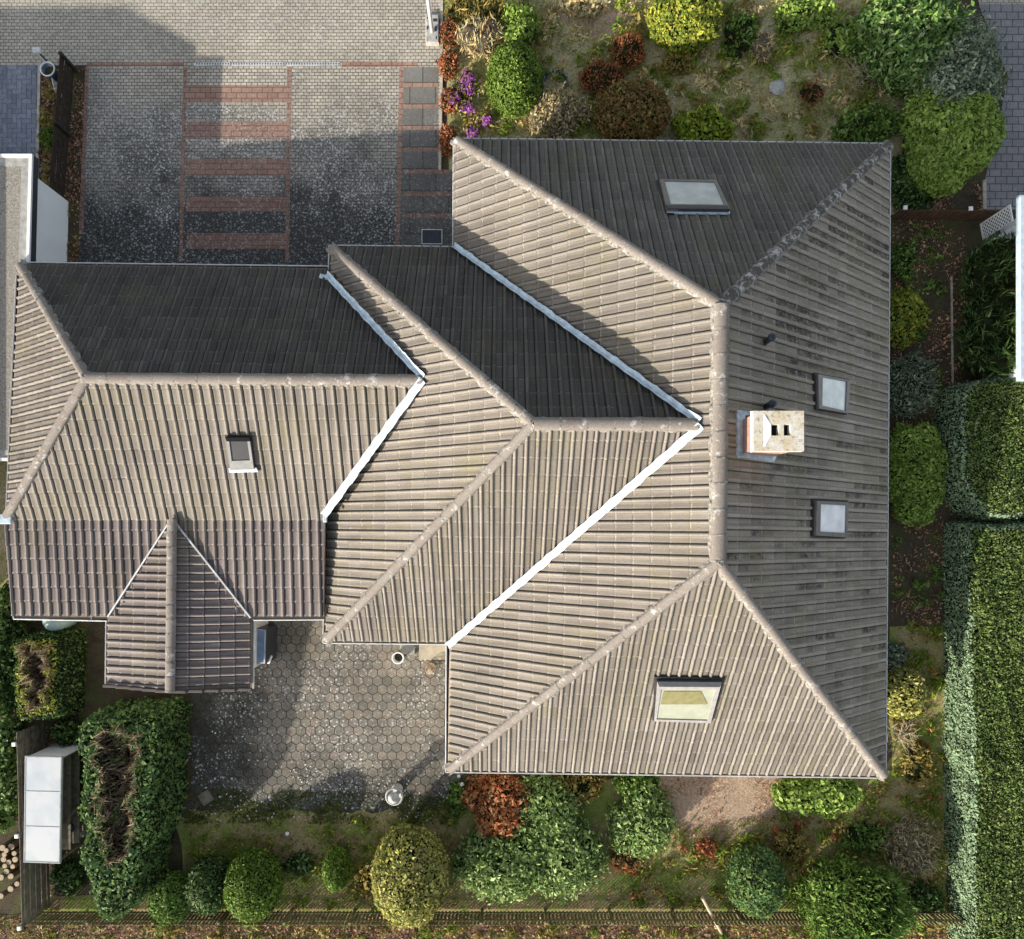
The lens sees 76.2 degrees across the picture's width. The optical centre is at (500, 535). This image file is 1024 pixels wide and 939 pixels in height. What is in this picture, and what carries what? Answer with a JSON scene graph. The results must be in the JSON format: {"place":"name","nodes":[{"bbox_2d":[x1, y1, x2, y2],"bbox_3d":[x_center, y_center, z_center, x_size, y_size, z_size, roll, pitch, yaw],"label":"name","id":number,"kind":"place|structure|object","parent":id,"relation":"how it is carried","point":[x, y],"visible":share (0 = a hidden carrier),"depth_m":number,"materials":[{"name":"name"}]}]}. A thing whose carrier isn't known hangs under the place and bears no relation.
{"place":"outdoors","nodes":[
{"label":"outdoors","id":0,"kind":"place"},
{"bbox_2d":[0,462,8,587],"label":"lawn","id":1,"kind":"structure","parent":0,"point":[4,576],"depth_m":22.70,"materials":[{"name":"green plant"}]},
{"bbox_2d":[0,65,37,128],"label":"neighbour driveway","id":2,"kind":"structure","parent":0,"point":[19,67],"depth_m":22.69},
{"bbox_2d":[0,65,40,171],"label":"driveway blocks","id":3,"kind":"structure","parent":2,"relation":"on","point":[17,98],"depth_m":22.68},
{"bbox_2d":[0,154,68,461],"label":"neighbour garage","id":4,"kind":"structure","parent":0,"point":[33,218],"depth_m":20.50,"materials":[{"name":"paint"}]},
{"bbox_2d":[79,62,443,264],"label":"driveway","id":5,"kind":"structure","parent":0,"point":[343,155],"depth_m":22.69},
{"bbox_2d":[79,62,417,261],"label":"driveway bands","id":6,"kind":"object","parent":5,"relation":"on","point":[237,129],"visible":0.97,"depth_m":22.68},
{"bbox_2d":[194,62,339,65],"bbox_3d":[-8.115,-16.385,22.682,5.062,0.012,0.118,0,90,0],"label":"drain channel","id":7,"kind":"object","parent":5,"relation":"on","point":[266,63],"visible":1,"depth_m":22.68,"materials":[{"name":"metal"}]},
{"bbox_2d":[399,67,452,245],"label":"paving slabs","id":8,"kind":"object","parent":5,"relation":"on","point":[411,231],"visible":0.71,"depth_m":22.69,"materials":[{"name":"grey concrete"}]},
{"bbox_2d":[403,83,451,217],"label":"driveway bands","id":9,"kind":"object","parent":5,"relation":"on","point":[424,149],"visible":1,"depth_m":22.68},
{"bbox_2d":[182,620,463,818],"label":"terrace","id":10,"kind":"structure","parent":0,"point":[267,722],"depth_m":22.68,"materials":[{"name":"grey stone"}]},
{"bbox_2d":[256,624,276,663],"bbox_3d":[-7.886,3.688,22.119,0.472,1.062,1.241,0,90,0],"label":"garden cabinet","id":11,"kind":"object","parent":10,"relation":"on","point":[266,643],"visible":1,"depth_m":21.68,"materials":[{"name":"glass"}]},
{"bbox_2d":[181,787,460,824],"bbox_3d":[-6.250,9.386,22.647,9.849,0.076,1.368,0,90,0],"label":"moss","id":12,"kind":"object","parent":10,"relation":"on","point":[413,817],"visible":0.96,"depth_m":22.66,"materials":[{"name":"green plant"}]},
{"bbox_2d":[400,645,445,659],"bbox_3d":[-2.668,3.957,22.630,1.610,0.140,0.678,0,90,0],"label":"stone step","id":13,"kind":"object","parent":10,"relation":"on","point":[432,652],"visible":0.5,"depth_m":22.56,"materials":[{"name":"stone"}]},
{"bbox_2d":[41,619,949,914],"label":"lawn","id":14,"kind":"structure","parent":0,"point":[595,812],"depth_m":22.70,"materials":[{"name":"green plant"}]},
{"bbox_2d":[76,694,193,920],"bbox_3d":[-12.158,9.006,21.555,3.086,2.488,7.103,0,90,0],"label":"hedge","id":15,"kind":"object","parent":14,"relation":"on","point":[134,753],"visible":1,"depth_m":20.90,"materials":[{"name":"green plant"}]},
{"bbox_2d":[146,870,190,925],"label":"clipped bush","id":16,"kind":"object","parent":14,"relation":"on","point":[165,900],"visible":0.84,"depth_m":21.76,"materials":[{"name":"green plant"}]},
{"bbox_2d":[182,852,229,918],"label":"clipped bush","id":17,"kind":"object","parent":14,"relation":"on","point":[204,888],"visible":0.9,"depth_m":21.71,"materials":[{"name":"green plant"}]},
{"bbox_2d":[223,846,283,923],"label":"clipped bush","id":18,"kind":"object","parent":14,"relation":"on","point":[253,883],"visible":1,"depth_m":21.48,"materials":[{"name":"green plant"}]},
{"bbox_2d":[279,849,316,878],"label":"shrub","id":19,"kind":"object","parent":14,"relation":"on","point":[296,867],"visible":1,"depth_m":22.52,"materials":[{"name":"green plant"}]},
{"bbox_2d":[183,801,458,909],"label":"grass","id":20,"kind":"structure","parent":14,"relation":"on","point":[301,839],"depth_m":22.65,"materials":[{"name":"green plant"}]},
{"bbox_2d":[188,814,459,915],"bbox_3d":[-6.167,11.418,22.531,9.629,0.301,3.584,0,90,0],"label":"ground cover","id":21,"kind":"object","parent":14,"relation":"on","point":[317,867],"visible":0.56,"depth_m":22.59,"materials":[{"name":"green plant"}]},
{"bbox_2d":[321,844,352,892],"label":"clipped bush","id":22,"kind":"object","parent":14,"relation":"on","point":[336,869],"visible":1,"depth_m":21.87,"materials":[{"name":"green plant"}]},
{"bbox_2d":[41,730,686,911],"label":"leaf litter","id":23,"kind":"object","parent":14,"relation":"on","point":[356,907],"visible":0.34,"depth_m":22.66,"materials":[{"name":"brown plant"}]},
{"bbox_2d":[369,823,450,929],"bbox_3d":[-3.013,11.346,21.720,2.712,2.133,3.409,0,90,0],"label":"ball bush","id":24,"kind":"object","parent":14,"relation":"on","point":[410,871],"visible":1,"depth_m":21.11,"materials":[{"name":"yellow plant"}]},
{"bbox_2d":[20,908,965,925],"bbox_3d":[-0.159,13.011,22.270,31.870,0.860,0.107,0,90,0],"label":"picket fence","id":25,"kind":"object","parent":14,"relation":"on","point":[675,920],"visible":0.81,"depth_m":22.09,"materials":[{"name":"brown wood"}]},
{"bbox_2d":[443,822,554,907],"bbox_3d":[0.100,11.112,22.174,3.542,1.992,3.308,34,90,0],"label":"rhododendron","id":26,"kind":"object","parent":14,"relation":"on","point":[499,868],"visible":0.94,"depth_m":21.89,"materials":[{"name":"green plant"}]},
{"bbox_2d":[512,774,588,848],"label":"rhododendron","id":27,"kind":"object","parent":14,"relation":"on","point":[549,797],"visible":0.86,"depth_m":21.98,"materials":[{"name":"green plant"}]},
{"bbox_2d":[519,811,613,909],"bbox_3d":[2.024,10.727,22.205,3.240,1.938,3.669,-41,90,0],"label":"rhododendron","id":28,"kind":"object","parent":14,"relation":"on","point":[579,857],"visible":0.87,"depth_m":21.91,"materials":[{"name":"green plant"}]},
{"bbox_2d":[608,847,642,875],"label":"grass clump","id":29,"kind":"object","parent":14,"relation":"on","point":[624,862],"visible":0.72,"depth_m":22.36,"materials":[{"name":"brown plant"}]},
{"bbox_2d":[611,775,661,799],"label":"shrub","id":30,"kind":"object","parent":14,"relation":"on","point":[623,783],"visible":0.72,"depth_m":22.23,"materials":[{"name":"green plant"}]},
{"bbox_2d":[604,778,678,863],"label":"rhododendron","id":31,"kind":"object","parent":14,"relation":"on","point":[642,823],"visible":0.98,"depth_m":22.02,"materials":[{"name":"green plant"}]},
{"bbox_2d":[723,842,789,922],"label":"clipped bush","id":32,"kind":"object","parent":14,"relation":"on","point":[757,881],"visible":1,"depth_m":21.51,"materials":[{"name":"green plant"}]},
{"bbox_2d":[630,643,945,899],"bbox_3d":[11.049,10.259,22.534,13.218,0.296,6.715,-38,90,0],"label":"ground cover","id":33,"kind":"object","parent":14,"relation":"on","point":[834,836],"visible":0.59,"depth_m":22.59,"materials":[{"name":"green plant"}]},
{"bbox_2d":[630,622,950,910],"bbox_3d":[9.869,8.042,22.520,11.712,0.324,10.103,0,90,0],"label":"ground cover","id":34,"kind":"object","parent":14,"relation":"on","point":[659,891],"visible":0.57,"depth_m":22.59,"materials":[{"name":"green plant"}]},
{"bbox_2d":[771,825,815,865],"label":"shrub","id":35,"kind":"object","parent":14,"relation":"on","point":[793,845],"visible":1,"depth_m":22.47,"materials":[{"name":"green plant"}]},
{"bbox_2d":[770,777,863,820],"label":"shrub","id":36,"kind":"object","parent":14,"relation":"on","point":[827,798],"visible":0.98,"depth_m":22.07,"materials":[{"name":"green plant"}]},
{"bbox_2d":[789,851,925,938],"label":"bush","id":37,"kind":"object","parent":14,"relation":"on","point":[849,899],"visible":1,"depth_m":21.13,"materials":[{"name":"green plant"}]},
{"bbox_2d":[781,778,941,904],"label":"leaf litter","id":38,"kind":"object","parent":14,"relation":"on","point":[874,823],"visible":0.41,"depth_m":22.66,"materials":[{"name":"brown plant"}]},
{"bbox_2d":[838,818,893,858],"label":"shrub","id":39,"kind":"object","parent":14,"relation":"on","point":[866,839],"visible":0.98,"depth_m":22.45,"materials":[{"name":"green plant"}]},
{"bbox_2d":[887,665,928,719],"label":"shrub","id":40,"kind":"object","parent":14,"relation":"on","point":[906,693],"visible":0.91,"depth_m":22.04,"materials":[{"name":"yellow plant"}]},
{"bbox_2d":[874,811,953,884],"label":"shrub","id":41,"kind":"object","parent":14,"relation":"on","point":[913,850],"visible":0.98,"depth_m":22.15,"materials":[{"name":"beige plant"}]},
{"bbox_2d":[899,739,937,788],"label":"shrub","id":42,"kind":"object","parent":14,"relation":"on","point":[917,763],"visible":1,"depth_m":22.46,"materials":[{"name":"yellow plant"}]},
{"bbox_2d":[905,879,949,916],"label":"shrub","id":43,"kind":"object","parent":14,"relation":"on","point":[930,898],"visible":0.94,"depth_m":22.41,"materials":[{"name":"green plant"}]},
{"bbox_2d":[0,0,1023,915],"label":"ground","id":44,"kind":"structure","parent":0,"point":[98,694],"depth_m":22.70,"materials":[{"name":"soil"}]},
{"bbox_2d":[0,714,31,834],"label":"laurel","id":45,"kind":"object","parent":44,"relation":"on","point":[10,727],"visible":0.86,"depth_m":21.90,"materials":[{"name":"green plant"}]},
{"bbox_2d":[0,580,33,716],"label":"laurel","id":46,"kind":"object","parent":44,"relation":"on","point":[11,629],"visible":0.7,"depth_m":21.85,"materials":[{"name":"green plant"}]},
{"bbox_2d":[12,721,50,930],"bbox_3d":[-15.776,9.659,21.973,0.138,1.455,6.424,-2,90,0],"label":"board fence","id":47,"kind":"object","parent":44,"relation":"on","point":[23,743],"visible":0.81,"depth_m":21.74,"materials":[{"name":"brown wood"}]},
{"bbox_2d":[11,626,89,721],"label":"hedge","id":48,"kind":"object","parent":44,"relation":"on","point":[50,673],"visible":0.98,"depth_m":21.61,"materials":[{"name":"green plant"}]},
{"bbox_2d":[24,743,85,863],"bbox_3d":[-14.907,8.936,21.969,1.254,1.463,3.506,0,90,0],"label":"garden shelter","id":49,"kind":"object","parent":44,"relation":"on","point":[52,789],"visible":0.93,"depth_m":21.25,"materials":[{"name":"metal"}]},
{"bbox_2d":[40,67,84,261],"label":"leaf litter","id":50,"kind":"object","parent":44,"relation":"on","point":[71,170],"visible":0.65,"depth_m":22.66,"materials":[{"name":"brown plant"}]},
{"bbox_2d":[49,51,78,197],"bbox_3d":[-14.922,-13.867,22.245,0.118,0.910,4.645,5,90,0],"label":"board fence","id":51,"kind":"object","parent":44,"relation":"on","point":[62,128],"visible":0.99,"depth_m":22.21,"materials":[{"name":"brown wood"}]},
{"bbox_2d":[46,714,82,747],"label":"shrub","id":52,"kind":"object","parent":44,"relation":"on","point":[65,731],"visible":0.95,"depth_m":22.32,"materials":[{"name":"green plant"}]},
{"bbox_2d":[47,856,85,897],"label":"shrub","id":53,"kind":"object","parent":44,"relation":"on","point":[67,877],"visible":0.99,"depth_m":22.42,"materials":[{"name":"green plant"}]},
{"bbox_2d":[0,0,439,64],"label":"forecourt","id":54,"kind":"structure","parent":44,"relation":"on","point":[79,32],"depth_m":22.69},
{"bbox_2d":[0,136,893,780],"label":"house","id":55,"kind":"structure","parent":44,"relation":"on","point":[572,456],"depth_m":18.67,"materials":[{"name":"grey tile"}]},
{"bbox_2d":[0,914,950,938],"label":"leaf litter verge","id":56,"kind":"structure","parent":44,"relation":"on","point":[358,930],"depth_m":22.69,"materials":[{"name":"brown plant"}]},
{"bbox_2d":[10,909,951,938],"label":"ground cover","id":57,"kind":"object","parent":56,"relation":"on","point":[170,933],"visible":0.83,"depth_m":22.59,"materials":[{"name":"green plant"}]},
{"bbox_2d":[460,773,531,839],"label":"shrub","id":58,"kind":"object","parent":44,"relation":"on","point":[490,798],"visible":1,"depth_m":21.95,"materials":[{"name":"red plant"}]},
{"bbox_2d":[36,0,986,385],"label":"kerb","id":59,"kind":"structure","parent":44,"relation":"on","point":[984,194],"depth_m":22.64,"materials":[{"name":"concrete"}]},
{"bbox_2d":[552,774,607,807],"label":"shrub","id":60,"kind":"object","parent":44,"relation":"on","point":[589,787],"visible":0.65,"depth_m":22.28,"materials":[{"name":"brown plant"}]},
{"bbox_2d":[890,238,920,285],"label":"shrub","id":61,"kind":"object","parent":44,"relation":"on","point":[901,260],"visible":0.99,"depth_m":22.47,"materials":[{"name":"green plant"}]},
{"bbox_2d":[842,0,974,105],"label":"laurel","id":62,"kind":"object","parent":44,"relation":"on","point":[898,41],"visible":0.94,"depth_m":21.48,"materials":[{"name":"green plant"}]},
{"bbox_2d":[890,282,937,350],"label":"shrub","id":63,"kind":"object","parent":44,"relation":"on","point":[909,316],"visible":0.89,"depth_m":22.18,"materials":[{"name":"green plant"}]},
{"bbox_2d":[891,152,938,214],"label":"shrub","id":64,"kind":"object","parent":44,"relation":"on","point":[906,193],"visible":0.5,"depth_m":22.33,"materials":[{"name":"green plant"}]},
{"bbox_2d":[889,345,942,419],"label":"shrub","id":65,"kind":"object","parent":44,"relation":"on","point":[911,387],"visible":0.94,"depth_m":22.15,"materials":[{"name":"green plant"}]},
{"bbox_2d":[890,220,948,609],"bbox_3d":[14.670,-4.183,22.544,2.389,0.277,13.598,0,90,0],"label":"ground cover","id":66,"kind":"object","parent":44,"relation":"on","point":[920,586],"visible":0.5,"depth_m":22.59,"materials":[{"name":"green plant"}]},
{"bbox_2d":[889,420,952,527],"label":"bush","id":67,"kind":"object","parent":44,"relation":"on","point":[918,463],"visible":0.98,"depth_m":21.96,"materials":[{"name":"green plant"}]},
{"bbox_2d":[891,219,965,626],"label":"leaf litter","id":68,"kind":"object","parent":44,"relation":"on","point":[915,424],"visible":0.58,"depth_m":22.66,"materials":[{"name":"plant"}]},
{"bbox_2d":[891,205,998,220],"bbox_3d":[15.177,-10.992,22.297,3.289,0.805,0.130,1,90,0],"label":"picket fence","id":69,"kind":"object","parent":44,"relation":"on","point":[972,214],"visible":0.98,"depth_m":22.27,"materials":[{"name":"brown wood"}]},
{"bbox_2d":[898,82,1006,198],"bbox_3d":[15.141,-13.411,21.922,3.304,1.937,4.067,0,90,0],"label":"rhododendron","id":70,"kind":"object","parent":44,"relation":"on","point":[945,154],"visible":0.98,"depth_m":21.45,"materials":[{"name":"green plant"}]},
{"bbox_2d":[902,6,1012,118],"bbox_3d":[15.455,-15.542,21.988,3.419,2.523,4.757,0,90,0],"label":"laurel","id":71,"kind":"object","parent":44,"relation":"on","point":[972,66],"visible":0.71,"depth_m":21.38,"materials":[{"name":"green plant"}]},
{"bbox_2d":[932,376,1023,522],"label":"hedge","id":72,"kind":"object","parent":44,"relation":"on","point":[979,425],"visible":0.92,"depth_m":21.44,"materials":[{"name":"green plant"}]},
{"bbox_2d":[945,305,1015,358],"bbox_3d":[16.402,-6.726,21.727,2.273,2.644,1.951,0,90,0],"label":"conifer","id":73,"kind":"object","parent":44,"relation":"on","point":[988,327],"visible":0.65,"depth_m":21.25,"materials":[{"name":"green plant"}]},
{"bbox_2d":[939,518,1023,938],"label":"hedge","id":74,"kind":"object","parent":44,"relation":"on","point":[982,742],"visible":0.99,"depth_m":21.48,"materials":[{"name":"green plant"}]},
{"bbox_2d":[952,327,1015,380],"bbox_3d":[16.584,-5.944,21.624,2.350,2.530,1.900,0,90,0],"label":"conifer","id":75,"kind":"object","parent":44,"relation":"on","point":[993,360],"visible":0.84,"depth_m":21.27,"materials":[{"name":"green plant"}]},
{"bbox_2d":[954,251,1015,304],"bbox_3d":[16.450,-8.413,21.559,2.378,2.573,1.950,0,90,0],"label":"conifer","id":76,"kind":"object","parent":44,"relation":"on","point":[980,278],"visible":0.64,"depth_m":21.33,"materials":[{"name":"green plant"}]},
{"bbox_2d":[956,283,1015,326],"bbox_3d":[16.473,-7.633,21.564,2.283,2.612,1.846,0,90,0],"label":"conifer","id":77,"kind":"object","parent":44,"relation":"on","point":[1002,298],"visible":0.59,"depth_m":21.30,"materials":[{"name":"green plant"}]},
{"bbox_2d":[956,229,1015,276],"bbox_3d":[16.680,-9.182,21.587,2.550,2.610,1.922,0,90,0],"label":"conifer","id":78,"kind":"object","parent":44,"relation":"on","point":[998,246],"visible":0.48,"depth_m":21.31,"materials":[{"name":"green plant"}]},
{"bbox_2d":[982,195,1023,381],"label":"neighbour house","id":79,"kind":"structure","parent":44,"relation":"on","point":[1018,228],"depth_m":20.16,"materials":[{"name":"paint"}]},
{"bbox_2d":[556,0,649,39],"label":"bare soil","id":80,"kind":"structure","parent":0,"point":[610,14],"depth_m":22.69,"materials":[{"name":"brown soil"}]},
{"bbox_2d":[565,0,615,19],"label":"shrub","id":81,"kind":"object","parent":80,"relation":"on","point":[593,8],"visible":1,"depth_m":22.48,"materials":[{"name":"beige plant"}]},
{"bbox_2d":[444,0,906,214],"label":"lawn","id":82,"kind":"structure","parent":0,"point":[896,141],"depth_m":22.70,"materials":[{"name":"green plant"}]},
{"bbox_2d":[444,0,509,23],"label":"shrub","id":83,"kind":"object","parent":82,"relation":"on","point":[461,10],"visible":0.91,"depth_m":22.39,"materials":[{"name":"beige plant"}]},
{"bbox_2d":[453,11,503,60],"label":"grass clump","id":84,"kind":"object","parent":82,"relation":"on","point":[479,37],"visible":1,"depth_m":22.22,"materials":[{"name":"beige plant"}]},
{"bbox_2d":[485,39,542,119],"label":"clipped bush","id":85,"kind":"object","parent":82,"relation":"on","point":[513,81],"visible":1,"depth_m":21.49,"materials":[{"name":"green plant"}]},
{"bbox_2d":[499,0,543,43],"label":"shrub","id":86,"kind":"object","parent":82,"relation":"on","point":[521,23],"visible":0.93,"depth_m":22.21,"materials":[{"name":"green plant"}]},
{"bbox_2d":[518,80,593,138],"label":"shrub","id":87,"kind":"object","parent":82,"relation":"on","point":[559,111],"visible":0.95,"depth_m":22.17,"materials":[{"name":"beige plant"}]},
{"bbox_2d":[576,56,627,97],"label":"heather","id":88,"kind":"object","parent":82,"relation":"on","point":[597,77],"visible":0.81,"depth_m":22.28,"materials":[{"name":"red plant"}]},
{"bbox_2d":[609,28,645,73],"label":"heather","id":89,"kind":"object","parent":82,"relation":"on","point":[628,48],"visible":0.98,"depth_m":22.31,"materials":[{"name":"red plant"}]},
{"bbox_2d":[592,75,672,139],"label":"ball bush","id":90,"kind":"object","parent":82,"relation":"on","point":[633,110],"visible":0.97,"depth_m":21.69,"materials":[{"name":"brown plant"}]},
{"bbox_2d":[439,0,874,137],"bbox_3d":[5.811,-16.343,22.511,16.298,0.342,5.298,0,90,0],"label":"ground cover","id":91,"kind":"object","parent":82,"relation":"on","point":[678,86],"visible":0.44,"depth_m":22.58,"materials":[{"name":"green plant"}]},
{"bbox_2d":[661,52,694,77],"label":"shrub","id":92,"kind":"object","parent":82,"relation":"on","point":[674,65],"visible":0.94,"depth_m":22.47,"materials":[{"name":"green plant"}]},
{"bbox_2d":[644,0,723,57],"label":"ball bush","id":93,"kind":"object","parent":82,"relation":"on","point":[681,26],"visible":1,"depth_m":21.67,"materials":[{"name":"yellow plant"}]},
{"bbox_2d":[670,104,738,140],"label":"bush","id":94,"kind":"object","parent":82,"relation":"on","point":[706,122],"visible":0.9,"depth_m":22.10,"materials":[{"name":"green plant"}]},
{"bbox_2d":[719,6,759,61],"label":"shrub","id":95,"kind":"object","parent":82,"relation":"on","point":[740,30],"visible":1,"depth_m":22.43,"materials":[{"name":"green plant"}]},
{"bbox_2d":[771,0,841,36],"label":"shrub","id":96,"kind":"object","parent":82,"relation":"on","point":[796,16],"visible":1,"depth_m":22.33,"materials":[{"name":"green plant"}]},
{"bbox_2d":[816,16,860,58],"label":"shrub","id":97,"kind":"object","parent":82,"relation":"on","point":[835,41],"visible":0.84,"depth_m":22.42,"materials":[{"name":"green plant"}]},
{"bbox_2d":[827,100,905,142],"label":"shrub","id":98,"kind":"object","parent":82,"relation":"on","point":[873,123],"visible":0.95,"depth_m":22.16,"materials":[{"name":"green plant"}]},
{"bbox_2d":[658,776,782,847],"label":"bare soil","id":99,"kind":"structure","parent":0,"point":[739,800],"depth_m":22.69,"materials":[{"name":"brown soil"}]},
{"bbox_2d":[979,5,1023,209],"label":"path","id":100,"kind":"structure","parent":0,"point":[1004,177],"depth_m":22.69,"materials":[{"name":"grey stone"}]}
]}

